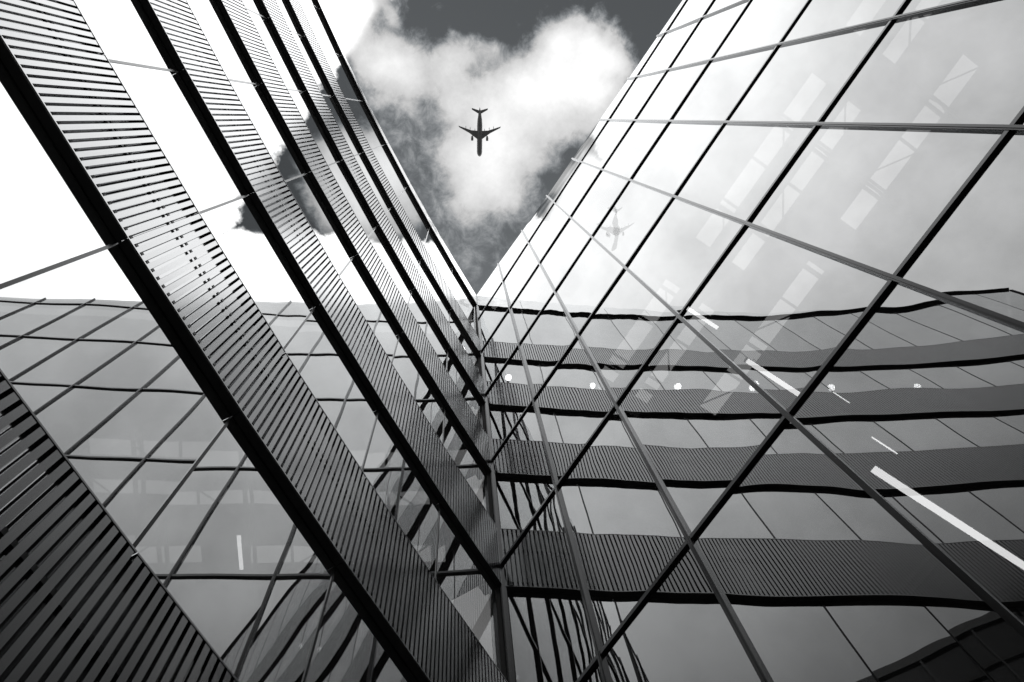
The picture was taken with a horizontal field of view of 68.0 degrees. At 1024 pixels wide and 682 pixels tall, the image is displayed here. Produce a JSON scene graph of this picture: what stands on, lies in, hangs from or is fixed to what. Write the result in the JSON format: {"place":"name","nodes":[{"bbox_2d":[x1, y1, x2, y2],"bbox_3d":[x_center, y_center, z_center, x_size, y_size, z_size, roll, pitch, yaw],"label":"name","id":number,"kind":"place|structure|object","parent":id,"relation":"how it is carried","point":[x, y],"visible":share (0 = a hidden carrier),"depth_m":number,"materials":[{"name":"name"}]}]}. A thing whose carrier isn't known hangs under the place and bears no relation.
{"place":"outdoors","nodes":[
{"label":"outdoors","id":0,"kind":"place"},
{"bbox_2d":[0,0,507,681],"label":"louvred office building","id":1,"kind":"structure","parent":0,"point":[244,436],"depth_m":6.34,"materials":[{"name":"metal"}]},
{"bbox_2d":[0,59,116,283],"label":"window pane","id":2,"kind":"structure","parent":1,"relation":"in","point":[47,218],"depth_m":4.94,"materials":[{"name":"white glass"}]},
{"bbox_2d":[0,245,230,543],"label":"window pane","id":3,"kind":"structure","parent":1,"relation":"in","point":[85,343],"depth_m":4.66,"materials":[{"name":"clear glass"}]},
{"bbox_2d":[75,0,176,69],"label":"window pane","id":4,"kind":"structure","parent":1,"relation":"in","point":[123,29],"depth_m":7.59,"materials":[{"name":"white glass"}]},
{"bbox_2d":[110,62,247,210],"bbox_3d":[-3.398,-2.103,7.840,0.021,2.060,1.506,-25,-74,4],"label":"window pane","id":5,"kind":"structure","parent":1,"relation":"in","point":[162,98],"depth_m":7.83,"materials":[{"name":"white glass"}]},
{"bbox_2d":[187,0,257,82],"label":"window pane","id":6,"kind":"structure","parent":1,"relation":"in","point":[207,13],"depth_m":11.03,"materials":[{"name":"white glass"}]},
{"bbox_2d":[135,419,333,681],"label":"window pane","id":7,"kind":"structure","parent":1,"relation":"in","point":[231,548],"depth_m":5.13,"materials":[{"name":"grey glass"}]},
{"bbox_2d":[242,0,264,16],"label":"window pane","id":8,"kind":"structure","parent":1,"relation":"in","point":[253,5],"depth_m":14.37,"materials":[{"name":"white glass"}]},
{"bbox_2d":[201,196,313,346],"bbox_3d":[-2.734,-0.791,8.274,0.021,2.060,1.524,-26,-74,4],"label":"window pane","id":9,"kind":"structure","parent":1,"relation":"in","point":[238,227],"depth_m":8.26,"materials":[{"name":"white glass"}]},
{"bbox_2d":[230,81,305,179],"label":"window pane","id":10,"kind":"structure","parent":1,"relation":"in","point":[254,101],"depth_m":11.38,"materials":[{"name":"white glass"}]},
{"bbox_2d":[247,9,302,90],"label":"window pane","id":11,"kind":"structure","parent":1,"relation":"in","point":[262,25],"depth_m":14.46,"materials":[{"name":"white glass"}]},
{"bbox_2d":[276,0,301,35],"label":"window pane","id":12,"kind":"structure","parent":1,"relation":"in","point":[282,4],"depth_m":17.69,"materials":[{"name":"white glass"}]},
{"bbox_2d":[291,32,331,95],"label":"window pane","id":13,"kind":"structure","parent":1,"relation":"in","point":[300,41],"depth_m":17.98,"materials":[{"name":"white glass"}]},
{"bbox_2d":[288,90,338,164],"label":"window pane","id":14,"kind":"structure","parent":1,"relation":"in","point":[304,107],"depth_m":14.90,"materials":[{"name":"grey glass"}]},
{"bbox_2d":[299,0,338,54],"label":"window pane","id":15,"kind":"structure","parent":1,"relation":"in","point":[313,15],"depth_m":22.07,"materials":[{"name":"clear glass"}]},
{"bbox_2d":[286,174,352,273],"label":"window pane","id":16,"kind":"structure","parent":1,"relation":"in","point":[302,188],"depth_m":11.82,"materials":[{"name":"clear glass"}]},
{"bbox_2d":[285,309,377,468],"bbox_3d":[-2.036,0.524,8.710,0.020,2.060,1.542,-27,-74,4],"label":"window pane","id":17,"kind":"structure","parent":1,"relation":"in","point":[314,351],"depth_m":8.71,"materials":[{"name":"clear glass"}]},
{"bbox_2d":[320,46,360,99],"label":"window pane","id":18,"kind":"structure","parent":1,"relation":"in","point":[335,62],"depth_m":22.43,"materials":[{"name":"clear glass"}]},
{"bbox_2d":[323,95,360,154],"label":"window pane","id":19,"kind":"structure","parent":1,"relation":"in","point":[329,100],"depth_m":18.42,"materials":[{"name":"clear glass"}]},
{"bbox_2d":[329,162,375,235],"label":"window pane","id":20,"kind":"structure","parent":1,"relation":"in","point":[337,169],"depth_m":15.34,"materials":[{"name":"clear glass"}]},
{"bbox_2d":[306,569,417,681],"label":"window pane","id":21,"kind":"structure","parent":1,"relation":"in","point":[350,646],"depth_m":6.11,"materials":[{"name":"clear glass"}]},
{"bbox_2d":[346,99,383,148],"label":"window pane","id":22,"kind":"structure","parent":1,"relation":"in","point":[358,109],"depth_m":22.87,"materials":[{"name":"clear glass"}]},
{"bbox_2d":[339,257,398,360],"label":"window pane","id":23,"kind":"structure","parent":1,"relation":"in","point":[353,277],"depth_m":12.26,"materials":[{"name":"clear glass"}]},
{"bbox_2d":[354,154,389,213],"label":"window pane","id":24,"kind":"structure","parent":1,"relation":"in","point":[360,159],"depth_m":18.85,"materials":[{"name":"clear glass"}]},
{"bbox_2d":[372,145,405,197],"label":"window pane","id":25,"kind":"structure","parent":1,"relation":"in","point":[387,165],"depth_m":23.33,"materials":[{"name":"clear glass"}]},
{"bbox_2d":[369,228,411,304],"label":"window pane","id":26,"kind":"structure","parent":1,"relation":"in","point":[376,239],"depth_m":15.77,"materials":[{"name":"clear glass"}]},
{"bbox_2d":[363,411,438,576],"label":"window pane","id":27,"kind":"structure","parent":1,"relation":"in","point":[388,466],"depth_m":9.15,"materials":[{"name":"grey glass"}]},
{"bbox_2d":[385,209,419,268],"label":"window pane","id":28,"kind":"structure","parent":1,"relation":"in","point":[391,216],"depth_m":19.28,"materials":[{"name":"white glass"}]},
{"bbox_2d":[398,188,428,243],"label":"window pane","id":29,"kind":"structure","parent":1,"relation":"in","point":[405,199],"depth_m":23.75,"materials":[{"name":"grey glass"}]},
{"bbox_2d":[393,335,443,441],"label":"window pane","id":30,"kind":"structure","parent":1,"relation":"in","point":[404,361],"depth_m":12.70,"materials":[{"name":"grey glass"}]},
{"bbox_2d":[408,291,446,367],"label":"window pane","id":31,"kind":"structure","parent":1,"relation":"in","point":[416,308],"depth_m":16.20,"materials":[{"name":"grey glass"}]},
{"bbox_2d":[418,261,449,322],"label":"window pane","id":32,"kind":"structure","parent":1,"relation":"in","point":[422,271],"depth_m":19.72,"materials":[{"name":"white glass"}]},
{"bbox_2d":[425,230,451,290],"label":"window pane","id":33,"kind":"structure","parent":1,"relation":"in","point":[431,245],"depth_m":24.18,"materials":[{"name":"white glass"}]},
{"bbox_2d":[451,269,475,331],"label":"window pane","id":34,"kind":"structure","parent":1,"relation":"in","point":[458,291],"depth_m":24.63,"materials":[{"name":"white glass"}]},
{"bbox_2d":[450,311,478,370],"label":"window pane","id":35,"kind":"structure","parent":1,"relation":"in","point":[454,324],"depth_m":20.15,"materials":[{"name":"grey glass"}]},
{"bbox_2d":[447,350,483,427],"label":"window pane","id":36,"kind":"structure","parent":1,"relation":"in","point":[453,369],"depth_m":16.64,"materials":[{"name":"grey glass"}]},
{"bbox_2d":[444,408,489,514],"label":"window pane","id":37,"kind":"structure","parent":1,"relation":"in","point":[455,443],"depth_m":13.13,"materials":[{"name":"grey glass"}]},
{"bbox_2d":[437,505,501,672],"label":"window pane","id":38,"kind":"structure","parent":1,"relation":"in","point":[460,574],"depth_m":9.59,"materials":[{"name":"grey glass"}]},
{"bbox_2d":[459,108,499,156],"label":"airliner","id":39,"kind":"object","parent":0,"point":[479,134],"visible":1,"depth_m":583.46,"materials":[{"name":"paint"}]},
{"bbox_2d":[319,0,681,294],"label":"sky","id":40,"kind":"structure","parent":0,"point":[545,72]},
{"label":"ground","id":41,"kind":"structure","parent":0,"visible":0},
{"bbox_2d":[476,0,1023,681],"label":"glass office building","id":42,"kind":"structure","parent":41,"relation":"on","point":[750,312],"depth_m":7.80,"materials":[{"name":"metal"}]},
{"bbox_2d":[477,265,501,314],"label":"window pane","id":43,"kind":"structure","parent":42,"relation":"in","point":[488,289],"depth_m":26.43,"materials":[{"name":"white glass"}]},
{"bbox_2d":[479,284,507,346],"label":"window pane","id":44,"kind":"structure","parent":42,"relation":"in","point":[497,306],"depth_m":23.09,"materials":[{"name":"grey glass"}]},
{"bbox_2d":[482,311,517,390],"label":"window pane","id":45,"kind":"structure","parent":42,"relation":"in","point":[503,342],"depth_m":19.60,"materials":[{"name":"grey glass"}]},
{"bbox_2d":[486,347,531,455],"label":"window pane","id":46,"kind":"structure","parent":42,"relation":"in","point":[509,395],"depth_m":16.08,"materials":[{"name":"grey glass"}]},
{"bbox_2d":[499,232,526,277],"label":"window pane","id":47,"kind":"structure","parent":42,"relation":"in","point":[507,261],"depth_m":25.97,"materials":[{"name":"white glass"}]},
{"bbox_2d":[504,244,537,304],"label":"window pane","id":48,"kind":"structure","parent":42,"relation":"in","point":[526,262],"depth_m":22.76,"materials":[{"name":"white glass"}]},
{"bbox_2d":[492,403,553,559],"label":"window pane","id":49,"kind":"structure","parent":42,"relation":"in","point":[521,472],"depth_m":12.57,"materials":[{"name":"grey glass"}]},
{"bbox_2d":[511,265,552,340],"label":"window pane","id":50,"kind":"structure","parent":42,"relation":"in","point":[537,290],"depth_m":19.30,"materials":[{"name":"white glass"}]},
{"bbox_2d":[523,197,552,239],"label":"window pane","id":51,"kind":"structure","parent":42,"relation":"in","point":[544,207],"depth_m":25.45,"materials":[{"name":"white glass"}]},
{"bbox_2d":[521,294,575,395],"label":"window pane","id":52,"kind":"structure","parent":42,"relation":"in","point":[552,332],"depth_m":15.78,"materials":[{"name":"grey glass"}]},
{"bbox_2d":[502,492,595,681],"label":"window pane","id":53,"kind":"structure","parent":42,"relation":"in","point":[550,638],"depth_m":9.27,"materials":[{"name":"grey glass"}]},
{"bbox_2d":[529,204,568,260],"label":"window pane","id":54,"kind":"structure","parent":42,"relation":"in","point":[555,219],"depth_m":22.46,"materials":[{"name":"white glass"}]},
{"bbox_2d":[548,160,578,200],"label":"window pane","id":55,"kind":"structure","parent":42,"relation":"in","point":[573,164],"depth_m":25.00,"materials":[{"name":"grey glass"}]},
{"bbox_2d":[541,219,589,287],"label":"window pane","id":56,"kind":"structure","parent":42,"relation":"in","point":[572,238],"depth_m":18.97,"materials":[{"name":"white glass"}]},
{"bbox_2d":[535,338,612,481],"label":"window pane","id":57,"kind":"structure","parent":42,"relation":"in","point":[573,402],"depth_m":12.25,"materials":[{"name":"grey glass"}]},
{"bbox_2d":[555,163,599,214],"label":"window pane","id":58,"kind":"structure","parent":42,"relation":"in","point":[584,175],"depth_m":22.16,"materials":[{"name":"white glass"}]},
{"bbox_2d":[556,238,622,331],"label":"window pane","id":59,"kind":"structure","parent":42,"relation":"in","point":[594,271],"depth_m":15.46,"materials":[{"name":"white glass"}]},
{"bbox_2d":[574,121,605,160],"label":"window pane","id":60,"kind":"structure","parent":42,"relation":"in","point":[581,152],"depth_m":24.57,"materials":[{"name":"white glass"}]},
{"bbox_2d":[583,663,602,681],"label":"window pane","id":61,"kind":"structure","parent":42,"relation":"in","point":[595,675],"depth_m":7.48,"materials":[{"name":"grey glass"}]},
{"bbox_2d":[571,171,627,234],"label":"window pane","id":62,"kind":"structure","parent":42,"relation":"in","point":[606,187],"depth_m":18.67,"materials":[{"name":"white glass"}]},
{"bbox_2d":[582,121,630,167],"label":"window pane","id":63,"kind":"structure","parent":42,"relation":"in","point":[612,132],"depth_m":21.85,"materials":[{"name":"white glass"}]},
{"bbox_2d":[601,79,633,118],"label":"window pane","id":64,"kind":"structure","parent":42,"relation":"in","point":[612,106],"depth_m":24.12,"materials":[{"name":"white glass"}]},
{"bbox_2d":[559,408,684,647],"bbox_3d":[1.192,2.020,9.112,0.033,3.540,1.464,31,-78,-12],"label":"window pane","id":65,"kind":"structure","parent":42,"relation":"in","point":[624,533],"depth_m":8.68,"materials":[{"name":"grey glass"}]},
{"bbox_2d":[580,270,675,399],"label":"window pane","id":66,"kind":"structure","parent":42,"relation":"in","point":[628,324],"depth_m":11.93,"materials":[{"name":"grey glass"}]},
{"bbox_2d":[593,181,670,264],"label":"window pane","id":67,"kind":"structure","parent":42,"relation":"in","point":[637,207],"depth_m":15.15,"materials":[{"name":"white glass"}]},
{"bbox_2d":[603,122,665,177],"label":"window pane","id":68,"kind":"structure","parent":42,"relation":"in","point":[640,136],"depth_m":18.37,"materials":[{"name":"white glass"}]},
{"bbox_2d":[610,72,664,118],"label":"window pane","id":69,"kind":"structure","parent":42,"relation":"in","point":[641,88],"depth_m":21.52,"materials":[{"name":"white glass"}]},
{"bbox_2d":[630,35,661,76],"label":"window pane","id":70,"kind":"structure","parent":42,"relation":"in","point":[656,41],"depth_m":23.66,"materials":[{"name":"white glass"}]},
{"bbox_2d":[639,21,697,74],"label":"window pane","id":71,"kind":"structure","parent":42,"relation":"in","point":[671,42],"depth_m":21.23,"materials":[{"name":"white glass"}]},
{"bbox_2d":[636,63,706,119],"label":"window pane","id":72,"kind":"structure","parent":42,"relation":"in","point":[675,84],"depth_m":18.05,"materials":[{"name":"white glass"}]},
{"bbox_2d":[660,0,684,33],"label":"window pane","id":73,"kind":"structure","parent":42,"relation":"in","point":[674,14],"depth_m":23.28,"materials":[{"name":"white glass"}]},
{"bbox_2d":[632,123,721,193],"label":"window pane","id":74,"kind":"structure","parent":42,"relation":"in","point":[680,145],"depth_m":14.83,"materials":[{"name":"white glass"}]},
{"bbox_2d":[603,546,760,681],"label":"window pane","id":75,"kind":"structure","parent":42,"relation":"in","point":[682,632],"depth_m":6.69,"materials":[{"name":"grey glass"}]},
{"bbox_2d":[627,198,742,312],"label":"window pane","id":76,"kind":"structure","parent":42,"relation":"in","point":[687,240],"depth_m":11.62,"materials":[{"name":"white glass"}]},
{"bbox_2d":[667,0,711,30],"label":"window pane","id":77,"kind":"structure","parent":42,"relation":"in","point":[691,10],"depth_m":21.28,"materials":[{"name":"white glass"}]},
{"bbox_2d":[619,320,782,533],"bbox_3d":[2.011,0.796,8.807,0.033,3.540,1.464,31,-78,-12],"label":"window pane","id":78,"kind":"structure","parent":42,"relation":"in","point":[696,420],"depth_m":8.37,"materials":[{"name":"grey glass"}]},
{"bbox_2d":[670,0,748,67],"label":"window pane","id":79,"kind":"structure","parent":42,"relation":"in","point":[711,30],"depth_m":17.75,"materials":[{"name":"white glass"}]},
{"bbox_2d":[705,0,739,14],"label":"window pane","id":80,"kind":"structure","parent":42,"relation":"in","point":[717,4],"depth_m":18.53,"materials":[{"name":"white glass"}]},
{"bbox_2d":[672,48,773,119],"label":"window pane","id":81,"kind":"structure","parent":42,"relation":"in","point":[723,82],"depth_m":14.52,"materials":[{"name":"white glass"}]},
{"bbox_2d":[676,124,811,220],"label":"window pane","id":82,"kind":"structure","parent":42,"relation":"in","point":[742,162],"depth_m":11.31,"materials":[{"name":"white glass"}]},
{"bbox_2d":[713,0,806,57],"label":"window pane","id":83,"kind":"structure","parent":42,"relation":"in","point":[763,22],"depth_m":14.47,"materials":[{"name":"white glass"}]},
{"bbox_2d":[682,226,887,410],"bbox_3d":[2.832,-0.427,8.501,0.033,3.540,1.464,31,-78,-12],"label":"window pane","id":84,"kind":"structure","parent":42,"relation":"in","point":[777,308],"depth_m":8.05,"materials":[{"name":"grey glass"}]},
{"bbox_2d":[728,23,886,121],"bbox_3d":[4.238,-3.883,11.306,0.033,3.520,1.464,31,-78,-12],"label":"window pane","id":85,"kind":"structure","parent":42,"relation":"in","point":[800,80],"depth_m":10.99,"materials":[{"name":"white glass"}]},
{"bbox_2d":[782,0,903,41],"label":"window pane","id":86,"kind":"structure","parent":42,"relation":"in","point":[819,16],"depth_m":11.24,"materials":[{"name":"white glass"}]},
{"bbox_2d":[693,420,1023,681],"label":"window pane","id":87,"kind":"structure","parent":42,"relation":"in","point":[822,583],"depth_m":5.37,"materials":[{"name":"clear glass"}]},
{"bbox_2d":[750,127,1002,273],"bbox_3d":[3.652,-1.650,8.196,0.032,3.540,1.464,31,-78,-12],"label":"window pane","id":88,"kind":"structure","parent":42,"relation":"in","point":[867,196],"depth_m":7.72,"materials":[{"name":"grey glass"}]},
{"bbox_2d":[791,283,1023,623],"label":"window pane","id":89,"kind":"structure","parent":42,"relation":"in","point":[924,402],"depth_m":5.33,"materials":[{"name":"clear glass"}]},
{"bbox_2d":[822,0,1023,123],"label":"window pane","id":90,"kind":"structure","parent":42,"relation":"in","point":[963,64],"depth_m":7.80,"materials":[{"name":"grey glass"}]},
{"bbox_2d":[899,0,960,14],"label":"window pane","id":91,"kind":"structure","parent":42,"relation":"in","point":[912,5],"depth_m":9.01,"materials":[{"name":"grey glass"}]},
{"bbox_2d":[900,132,1023,321],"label":"window pane","id":92,"kind":"structure","parent":42,"relation":"in","point":[975,256],"depth_m":5.98,"materials":[{"name":"grey glass"}]}
]}

